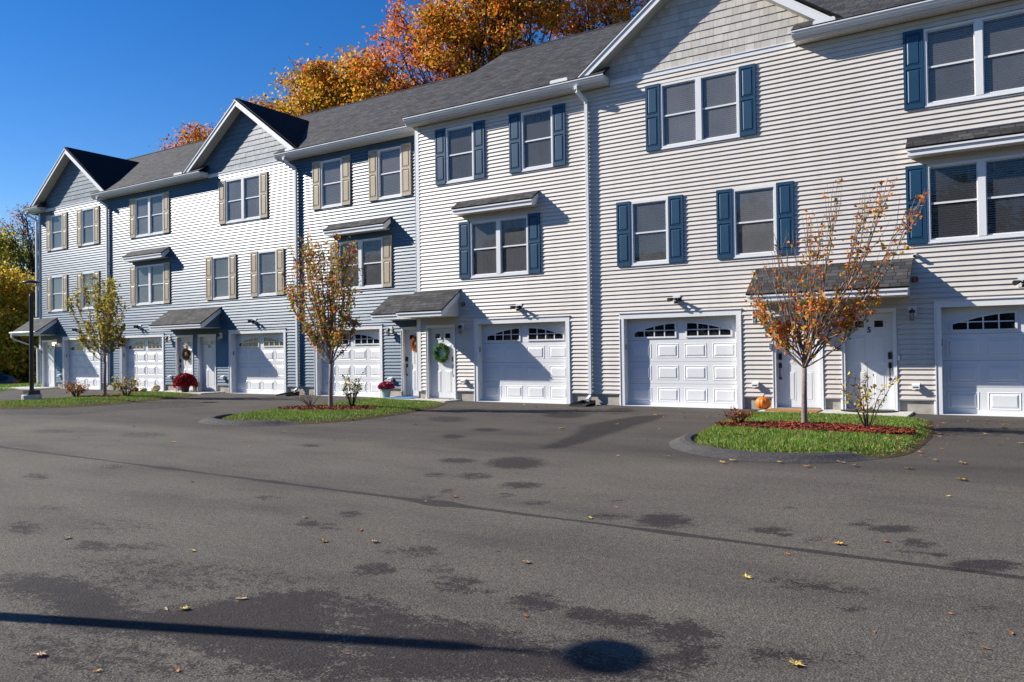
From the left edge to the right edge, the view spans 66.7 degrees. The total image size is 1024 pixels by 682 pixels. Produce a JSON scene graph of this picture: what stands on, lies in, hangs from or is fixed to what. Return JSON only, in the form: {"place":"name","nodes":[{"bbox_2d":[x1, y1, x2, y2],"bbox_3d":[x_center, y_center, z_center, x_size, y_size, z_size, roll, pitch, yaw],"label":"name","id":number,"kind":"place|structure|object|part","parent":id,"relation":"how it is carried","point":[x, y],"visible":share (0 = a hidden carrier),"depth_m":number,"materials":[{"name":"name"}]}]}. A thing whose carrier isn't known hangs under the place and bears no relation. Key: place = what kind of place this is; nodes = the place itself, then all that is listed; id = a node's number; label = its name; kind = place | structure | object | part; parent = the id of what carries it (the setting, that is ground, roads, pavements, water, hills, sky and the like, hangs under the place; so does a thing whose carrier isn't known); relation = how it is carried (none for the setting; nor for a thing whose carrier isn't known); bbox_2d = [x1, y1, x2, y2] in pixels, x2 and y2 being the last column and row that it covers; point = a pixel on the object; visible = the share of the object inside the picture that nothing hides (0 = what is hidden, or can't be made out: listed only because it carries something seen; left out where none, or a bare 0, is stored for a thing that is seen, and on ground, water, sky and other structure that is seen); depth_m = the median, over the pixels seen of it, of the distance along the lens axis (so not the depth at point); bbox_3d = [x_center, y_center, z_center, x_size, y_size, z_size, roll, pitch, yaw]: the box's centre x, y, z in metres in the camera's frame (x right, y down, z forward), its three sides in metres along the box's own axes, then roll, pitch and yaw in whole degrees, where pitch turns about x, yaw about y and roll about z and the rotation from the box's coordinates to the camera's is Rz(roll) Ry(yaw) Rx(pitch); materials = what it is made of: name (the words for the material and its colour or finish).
{"place":"outdoors","nodes":[
{"label":"outdoors","id":0,"kind":"place"},
{"bbox_2d":[0,382,40,390],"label":"grass","id":1,"kind":"structure","parent":0,"point":[2,386],"depth_m":37.15,"materials":[{"name":"plant"}]},
{"bbox_2d":[0,0,646,272],"label":"sky","id":2,"kind":"structure","parent":0,"point":[114,78],"materials":[{"name":"blue"}]},
{"bbox_2d":[3,387,913,416],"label":"concrete path","id":3,"kind":"structure","parent":0,"point":[898,413],"depth_m":21.41,"materials":[{"name":"grey concrete"}]},
{"bbox_2d":[151,384,160,390],"bbox_3d":[-13.463,1.751,29.417,0.329,0.287,0.329,-1,-1,33],"label":"gourd","id":4,"kind":"object","parent":3,"relation":"on","point":[155,387],"visible":0.91,"depth_m":29.30,"materials":[{"name":"white food"}]},
{"bbox_2d":[172,373,197,391],"bbox_3d":[-12.043,1.581,28.676,0.880,0.831,0.895,-1,-1,33],"label":"potted mum","id":5,"kind":"object","parent":3,"relation":"on","point":[185,382],"visible":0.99,"depth_m":28.45,"materials":[{"name":"red plant"}]},
{"bbox_2d":[377,381,394,396],"bbox_3d":[-3.808,1.453,23.534,0.539,0.473,0.538,-1,-1,33],"label":"potted mum","id":6,"kind":"object","parent":3,"relation":"on","point":[386,387],"visible":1,"depth_m":23.40,"materials":[{"name":"red plant"}]},
{"bbox_2d":[383,396,418,398],"bbox_3d":[-3.183,1.664,22.949,1.050,0.017,0.700,-1,-1,33],"label":"doormat","id":7,"kind":"object","parent":3,"relation":"on","point":[405,397],"visible":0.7,"depth_m":22.80,"materials":[{"name":"blue fabric"}]},
{"bbox_2d":[756,394,770,408],"bbox_3d":[5.439,1.310,16.853,0.326,0.321,0.327,-1,-1,33],"label":"pumpkin","id":8,"kind":"object","parent":3,"relation":"on","point":[762,402],"visible":1,"depth_m":16.74,"materials":[{"name":"orange food"}]},
{"bbox_2d":[764,408,822,412],"bbox_3d":[5.892,1.452,16.290,1.040,0.017,0.600,-1,-1,33],"label":"doormat","id":9,"kind":"object","parent":3,"relation":"on","point":[793,410],"visible":0.8,"depth_m":16.20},
{"bbox_2d":[841,409,897,412],"bbox_3d":[7.205,1.428,15.782,1.080,0.017,0.500,-1,-1,33],"label":"doormat","id":10,"kind":"object","parent":3,"relation":"on","point":[871,411],"visible":0.86,"depth_m":15.65,"materials":[{"name":"grey fabric"}]},
{"bbox_2d":[0,388,1023,681],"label":"parking lot","id":11,"kind":"structure","parent":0,"point":[636,576],"depth_m":5.32,"materials":[{"name":"grey asphalt"}]},
{"bbox_2d":[31,650,46,656],"bbox_3d":[-2.155,1.424,3.547,0.078,0.016,0.082,0,-1,-29],"label":"fallen leaf","id":12,"kind":"object","parent":11,"relation":"on","point":[40,653],"visible":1,"depth_m":3.55,"materials":[{"name":"beige plant"}]},
{"bbox_2d":[0,391,197,408],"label":"grass","id":13,"kind":"structure","parent":11,"relation":"on","point":[88,400],"depth_m":23.21,"materials":[{"name":"plant"}]},
{"bbox_2d":[21,280,41,399],"bbox_3d":[-14.736,0.095,23.865,0.540,3.932,0.540,-1,-1,33],"label":"lamp post","id":14,"kind":"object","parent":13,"relation":"on","point":[31,393],"visible":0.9,"depth_m":23.82,"materials":[{"name":"metal"}]},
{"bbox_2d":[65,272,128,395],"bbox_3d":[-13.502,-0.208,25.514,3.678,4.134,1.347,-1,-1,33],"label":"young tree","id":15,"kind":"object","parent":13,"relation":"on","point":[105,331],"visible":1,"depth_m":25.17,"materials":[{"name":"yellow plant"}]},
{"bbox_2d":[73,394,132,396],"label":"mulch","id":16,"kind":"object","parent":13,"relation":"on","point":[117,395],"visible":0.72,"depth_m":24.93,"materials":[{"name":"brown wood"}]},
{"bbox_2d":[56,379,91,396],"bbox_3d":[-14.011,1.510,25.054,0.880,0.649,0.905,-1,-1,33],"label":"shrub","id":17,"kind":"object","parent":16,"relation":"on","point":[73,387],"visible":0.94,"depth_m":24.99,"materials":[{"name":"brown plant"}]},
{"bbox_2d":[111,372,141,394],"bbox_3d":[-12.452,1.398,25.098,1.038,0.830,0.959,0,-1,-22],"label":"shrub","id":18,"kind":"object","parent":16,"relation":"on","point":[118,386],"visible":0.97,"depth_m":24.97,"materials":[{"name":"yellow plant"}]},
{"bbox_2d":[198,413,297,425],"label":"kerb","id":19,"kind":"structure","parent":11,"relation":"on","point":[214,420],"depth_m":15.10,"materials":[{"name":"concrete"}]},
{"bbox_2d":[276,391,299,395],"bbox_3d":[-7.395,1.742,25.756,0.512,0.132,0.633,-1,-1,33],"label":"splash block","id":20,"kind":"object","parent":11,"relation":"on","point":[287,393],"depth_m":25.80,"materials":[{"name":"black plastic"}]},
{"bbox_2d":[220,397,445,423],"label":"grass","id":21,"kind":"structure","parent":11,"relation":"on","point":[386,404],"depth_m":17.17,"materials":[{"name":"plant"}]},
{"bbox_2d":[282,227,364,406],"bbox_3d":[-4.594,-0.583,18.782,2.708,4.462,1.164,-1,-1,33],"label":"young tree","id":22,"kind":"object","parent":21,"relation":"on","point":[333,336],"visible":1,"depth_m":18.56,"materials":[{"name":"orange plant"}]},
{"bbox_2d":[278,404,378,410],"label":"mulch","id":23,"kind":"object","parent":21,"relation":"on","point":[334,407],"visible":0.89,"depth_m":18.18,"materials":[{"name":"brown wood"}]},
{"bbox_2d":[292,384,326,404],"bbox_3d":[-4.962,1.310,19.076,0.778,0.604,0.847,-1,-1,-5],"label":"shrub","id":24,"kind":"object","parent":23,"relation":"on","point":[309,402],"visible":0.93,"depth_m":19.06,"materials":[{"name":"brown plant"}]},
{"bbox_2d":[341,367,366,405],"bbox_3d":[-3.840,1.077,18.531,0.639,1.017,0.610,-1,-1,33],"label":"shrub","id":25,"kind":"object","parent":23,"relation":"on","point":[354,392],"visible":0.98,"depth_m":18.48,"materials":[{"name":"green plant"}]},
{"bbox_2d":[568,400,595,405],"bbox_3d":[1.763,1.531,19.198,0.512,0.132,0.633,-1,-1,33],"label":"splash block","id":26,"kind":"object","parent":11,"relation":"on","point":[584,403],"depth_m":19.31,"materials":[{"name":"black plastic"}]},
{"bbox_2d":[669,433,877,462],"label":"kerb","id":27,"kind":"structure","parent":11,"relation":"on","point":[685,443],"depth_m":9.44,"materials":[{"name":"concrete"}]},
{"bbox_2d":[786,657,804,665],"bbox_3d":[1.206,1.375,3.332,0.089,0.017,0.086,-1,-1,0],"label":"fallen leaf","id":28,"kind":"object","parent":11,"relation":"on","point":[792,661],"visible":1,"depth_m":3.34,"materials":[{"name":"yellow plant"}]},
{"bbox_2d":[692,411,933,458],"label":"grass","id":29,"kind":"structure","parent":11,"relation":"on","point":[735,434],"depth_m":11.10,"materials":[{"name":"plant"}]},
{"bbox_2d":[715,420,916,434],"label":"mulch","id":30,"kind":"object","parent":29,"relation":"on","point":[843,427],"visible":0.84,"depth_m":12.21,"materials":[{"name":"brown wood"}]},
{"bbox_2d":[717,406,761,422],"bbox_3d":[3.865,1.254,13.123,0.742,0.320,0.609,-1,-1,2],"label":"shrub","id":31,"kind":"object","parent":30,"relation":"on","point":[741,417],"visible":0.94,"depth_m":13.05,"materials":[{"name":"brown plant"}]},
{"bbox_2d":[836,362,898,426],"bbox_3d":[5.531,0.843,12.173,0.730,1.065,0.836,0,-1,-20],"label":"shrub","id":32,"kind":"object","parent":30,"relation":"on","point":[860,405],"visible":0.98,"depth_m":12.20,"materials":[{"name":"yellow plant"}]},
{"bbox_2d":[740,175,928,422],"bbox_3d":[5.105,-0.596,12.599,2.962,4.062,1.493,-1,-1,33],"label":"young tree","id":33,"kind":"object","parent":29,"relation":"on","point":[778,329],"visible":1,"depth_m":12.65,"materials":[{"name":"orange plant"}]},
{"bbox_3d":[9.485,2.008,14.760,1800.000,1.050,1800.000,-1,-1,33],"label":"ground","id":34,"kind":"structure","parent":0,"visible":0},
{"bbox_2d":[0,373,19,384],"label":"parked car","id":35,"kind":"object","parent":34,"relation":"on","point":[6,379],"visible":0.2,"depth_m":50.10,"materials":[{"name":"paint"}]},
{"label":"window","id":36,"kind":"part","parent":35,"relation":"part of","materials":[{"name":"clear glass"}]},
{"bbox_2d":[1,307,36,383],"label":"undergrowth","id":37,"kind":"object","parent":34,"relation":"on","point":[23,380],"visible":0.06,"depth_m":53.78,"materials":[{"name":"green plant"}]},
{"bbox_2d":[0,258,38,375],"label":"maple tree","id":38,"kind":"object","parent":34,"relation":"on","point":[12,291],"visible":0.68,"depth_m":52.46,"materials":[{"name":"yellow plant"}]},
{"bbox_2d":[0,218,38,356],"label":"birch tree","id":39,"kind":"object","parent":34,"relation":"on","point":[6,241],"visible":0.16,"depth_m":57.72,"materials":[{"name":"yellow plant"}]},
{"bbox_2d":[0,202,38,285],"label":"bare tree","id":40,"kind":"object","parent":34,"relation":"on","point":[23,231],"visible":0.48,"depth_m":58.62,"materials":[{"name":"brown plant"}]},
{"bbox_2d":[0,272,38,380],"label":"maple tree","id":41,"kind":"object","parent":34,"relation":"on","point":[23,312],"visible":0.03,"depth_m":53.62,"materials":[{"name":"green plant"}]},
{"bbox_2d":[0,221,38,289],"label":"maple tree","id":42,"kind":"object","parent":34,"relation":"on","point":[19,255],"visible":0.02,"depth_m":62.35,"materials":[{"name":"orange plant"}]},
{"bbox_2d":[149,119,216,151],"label":"oak tree","id":43,"kind":"object","parent":34,"relation":"on","point":[187,137],"visible":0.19,"depth_m":52.79,"materials":[{"name":"orange plant"}]},
{"bbox_2d":[9,72,528,396],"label":"townhouse block","id":44,"kind":"structure","parent":34,"relation":"on","point":[193,246],"depth_m":28.04,"materials":[{"name":"white plastic"}]},
{"bbox_2d":[42,340,54,386],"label":"front door","id":45,"kind":"structure","parent":44,"relation":"in","point":[48,351],"depth_m":34.98,"materials":[{"name":"white paint"}]},
{"bbox_2d":[51,214,61,250],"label":"window","id":46,"kind":"structure","parent":44,"relation":"in","point":[56,220],"depth_m":34.51,"materials":[{"name":"grey glass"}]},
{"bbox_2d":[51,276,62,311],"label":"window","id":47,"kind":"structure","parent":44,"relation":"in","point":[56,281],"depth_m":34.49,"materials":[{"name":"grey glass"}]},
{"bbox_2d":[62,335,100,389],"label":"garage door","id":48,"kind":"structure","parent":44,"relation":"in","point":[78,364],"depth_m":33.75,"materials":[{"name":"white paint"}]},
{"bbox_2d":[82,207,93,245],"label":"window","id":49,"kind":"structure","parent":44,"relation":"in","point":[87,214],"depth_m":33.14,"materials":[{"name":"grey glass"}]},
{"bbox_2d":[82,272,93,309],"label":"window","id":50,"kind":"structure","parent":44,"relation":"in","point":[87,279],"depth_m":33.11,"materials":[{"name":"grey glass"}]},
{"bbox_2d":[119,333,164,390],"bbox_3d":[-14.680,0.853,31.055,3.020,2.288,0.290,-1,-1,33],"label":"garage door","id":51,"kind":"structure","parent":44,"relation":"in","point":[136,360],"depth_m":31.20,"materials":[{"name":"white paint"}]},
{"bbox_2d":[135,193,163,237],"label":"window","id":52,"kind":"structure","parent":44,"relation":"in","point":[149,209],"depth_m":30.69,"materials":[{"name":"grey glass"}]},
{"bbox_2d":[135,263,164,305],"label":"window","id":53,"kind":"structure","parent":44,"relation":"in","point":[149,278],"depth_m":30.65,"materials":[{"name":"grey glass"}]},
{"bbox_2d":[175,335,193,390],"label":"front door","id":54,"kind":"structure","parent":44,"relation":"in","point":[182,366],"depth_m":29.63,"materials":[{"name":"white paint"}]},
{"bbox_2d":[181,338,189,360],"bbox_3d":[-12.345,0.323,29.470,0.526,0.878,0.133,-1,-1,33],"label":"door wreath","id":55,"kind":"object","parent":54,"relation":"hanging from","point":[187,357],"depth_m":29.46,"materials":[{"name":"brown plant"}]},
{"bbox_2d":[197,334,216,391],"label":"front door","id":56,"kind":"structure","parent":44,"relation":"in","point":[207,365],"depth_m":28.88,"materials":[{"name":"white paint"}]},
{"bbox_2d":[212,256,228,299],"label":"window","id":57,"kind":"structure","parent":44,"relation":"in","point":[220,265],"depth_m":28.37,"materials":[{"name":"grey glass"}]},
{"bbox_2d":[225,174,260,223],"bbox_3d":[-9.549,-5.040,27.716,1.900,1.565,0.136,-1,-1,33],"label":"window","id":58,"kind":"structure","parent":44,"relation":"in","point":[242,186],"depth_m":27.68,"materials":[{"name":"white plastic"}]},
{"bbox_2d":[228,328,286,393],"bbox_3d":[-8.872,0.725,27.340,3.020,2.288,0.290,-1,-1,33],"label":"garage door","id":59,"kind":"structure","parent":44,"relation":"in","point":[261,369],"depth_m":27.49,"materials":[{"name":"white paint"}]},
{"bbox_2d":[258,250,275,296],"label":"window","id":60,"kind":"structure","parent":44,"relation":"in","point":[272,271],"depth_m":27.10,"materials":[{"name":"grey glass"}]},
{"bbox_2d":[320,158,341,208],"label":"window","id":61,"kind":"structure","parent":44,"relation":"in","point":[338,160],"depth_m":25.43,"materials":[{"name":"grey glass"}]},
{"bbox_2d":[314,324,382,396],"bbox_3d":[-5.200,0.644,24.991,3.020,2.288,0.290,-1,-1,33],"label":"garage door","id":62,"kind":"structure","parent":44,"relation":"in","point":[366,356],"depth_m":24.94,"materials":[{"name":"white paint"}]},
{"bbox_2d":[338,237,383,290],"bbox_3d":[-4.767,-2.420,24.650,1.900,1.565,0.145,-1,-1,33],"label":"window","id":63,"kind":"structure","parent":44,"relation":"in","point":[360,253],"depth_m":24.58,"materials":[{"name":"white plastic"}]},
{"bbox_2d":[377,145,401,199],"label":"window","id":64,"kind":"structure","parent":44,"relation":"in","point":[398,171],"depth_m":24.07,"materials":[{"name":"grey glass"}]},
{"bbox_2d":[400,327,418,396],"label":"front door","id":65,"kind":"structure","parent":44,"relation":"in","point":[408,357],"depth_m":23.65,"materials":[{"name":"white paint"}]},
{"bbox_2d":[410,336,416,351],"bbox_3d":[-2.863,0.017,23.405,0.528,0.684,0.136,-1,-1,33],"label":"door wreath","id":66,"kind":"object","parent":65,"relation":"attached to","point":[413,346],"depth_m":23.44,"materials":[{"name":"orange plant"}]},
{"bbox_2d":[212,41,421,123],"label":"oak tree","id":67,"kind":"object","parent":34,"relation":"on","point":[324,88],"visible":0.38,"depth_m":44.81,"materials":[{"name":"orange plant"}]},
{"bbox_2d":[341,0,575,100],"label":"maple tree","id":68,"kind":"object","parent":34,"relation":"on","point":[394,24],"visible":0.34,"depth_m":41.51,"materials":[{"name":"orange plant"}]},
{"bbox_2d":[395,0,582,76],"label":"oak tree","id":69,"kind":"object","parent":34,"relation":"on","point":[447,28],"visible":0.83,"depth_m":35.91,"materials":[{"name":"orange plant"}]},
{"bbox_2d":[542,0,648,40],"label":"maple tree","id":70,"kind":"object","parent":34,"relation":"on","point":[620,14],"visible":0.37,"depth_m":36.59,"materials":[{"name":"orange plant"}]},
{"bbox_2d":[396,0,1023,416],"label":"townhouse block","id":71,"kind":"structure","parent":34,"relation":"on","point":[606,214],"depth_m":17.83,"materials":[{"name":"white plastic"}]},
{"bbox_2d":[425,324,455,398],"bbox_3d":[-1.988,0.594,22.154,1.080,2.105,0.180,-1,-1,33],"label":"front door","id":72,"kind":"structure","parent":71,"relation":"in","point":[440,377],"depth_m":22.23,"materials":[{"name":"white paint"}]},
{"bbox_2d":[433,341,449,362],"bbox_3d":[-2.016,0.140,22.134,0.611,0.986,0.143,-1,-1,33],"label":"door wreath","id":73,"kind":"object","parent":72,"relation":"attached to","point":[445,356],"depth_m":22.10,"materials":[{"name":"green plant"}]},
{"bbox_2d":[445,123,474,183],"bbox_3d":[-1.419,-5.229,21.833,0.980,1.565,0.203,-1,-1,33],"label":"window","id":74,"kind":"structure","parent":71,"relation":"in","point":[462,163],"depth_m":21.89,"materials":[{"name":"grey glass"}]},
{"bbox_2d":[470,215,527,278],"bbox_3d":[-0.322,-2.528,21.117,1.900,1.565,0.203,-1,-1,33],"label":"window","id":75,"kind":"structure","parent":71,"relation":"in","point":[488,237],"depth_m":21.05,"materials":[{"name":"grey glass"}]},
{"bbox_2d":[473,315,570,403],"bbox_3d":[0.283,0.513,20.761,3.020,2.288,0.290,-1,-1,33],"label":"garage door","id":76,"kind":"structure","parent":71,"relation":"in","point":[534,372],"depth_m":20.85,"materials":[{"name":"white paint"}]},
{"bbox_2d":[521,107,552,171],"bbox_3d":[0.695,-5.276,20.480,0.980,1.565,0.203,-1,-1,33],"label":"window","id":77,"kind":"structure","parent":71,"relation":"in","point":[533,138],"depth_m":20.54,"materials":[{"name":"grey glass"}]},
{"bbox_2d":[630,198,669,265],"bbox_3d":[3.329,-2.609,18.744,0.980,1.565,0.139,-1,-1,33],"label":"window","id":78,"kind":"structure","parent":71,"relation":"in","point":[654,232],"depth_m":18.79,"materials":[{"name":"white plastic"}]},
{"bbox_2d":[618,308,742,408],"bbox_3d":[3.972,0.432,18.401,3.020,2.288,0.290,-1,-1,33],"label":"garage door","id":79,"kind":"structure","parent":71,"relation":"in","point":[656,356],"depth_m":18.46,"materials":[{"name":"white paint"}]},
{"bbox_2d":[660,68,739,149],"bbox_3d":[4.357,-5.357,18.098,1.900,1.565,0.135,-1,-1,33],"label":"window","id":80,"kind":"structure","parent":71,"relation":"in","point":[697,106],"depth_m":18.06,"materials":[{"name":"grey glass"}]},
{"bbox_2d":[732,184,776,258],"bbox_3d":[5.434,-2.655,17.396,0.980,1.565,0.136,-1,-1,33],"label":"window","id":81,"kind":"structure","parent":71,"relation":"in","point":[771,205],"depth_m":17.43,"materials":[{"name":"white plastic"}]},
{"bbox_2d":[771,311,823,408],"bbox_3d":[6.216,0.413,16.907,1.080,2.105,0.180,-1,-1,33],"label":"front door","id":82,"kind":"structure","parent":71,"relation":"in","point":[787,374],"depth_m":16.98,"materials":[{"name":"white paint"}]},
{"bbox_2d":[841,308,897,410],"bbox_3d":[7.412,0.387,16.142,1.080,2.105,0.180,-1,-1,33],"label":"front door","id":83,"kind":"structure","parent":71,"relation":"in","point":[875,343],"depth_m":16.14,"materials":[{"name":"white paint"}]},
{"bbox_2d":[923,9,1023,107],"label":"window","id":84,"kind":"structure","parent":71,"relation":"in","point":[978,34],"depth_m":15.09,"materials":[{"name":"grey glass"}]},
{"bbox_2d":[926,153,1023,243],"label":"window","id":85,"kind":"structure","parent":71,"relation":"in","point":[981,166],"depth_m":15.05,"materials":[{"name":"white plastic"}]},
{"bbox_2d":[933,296,1023,416],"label":"garage door","id":86,"kind":"structure","parent":71,"relation":"in","point":[993,357],"depth_m":15.19,"materials":[{"name":"white paint"}]}
]}

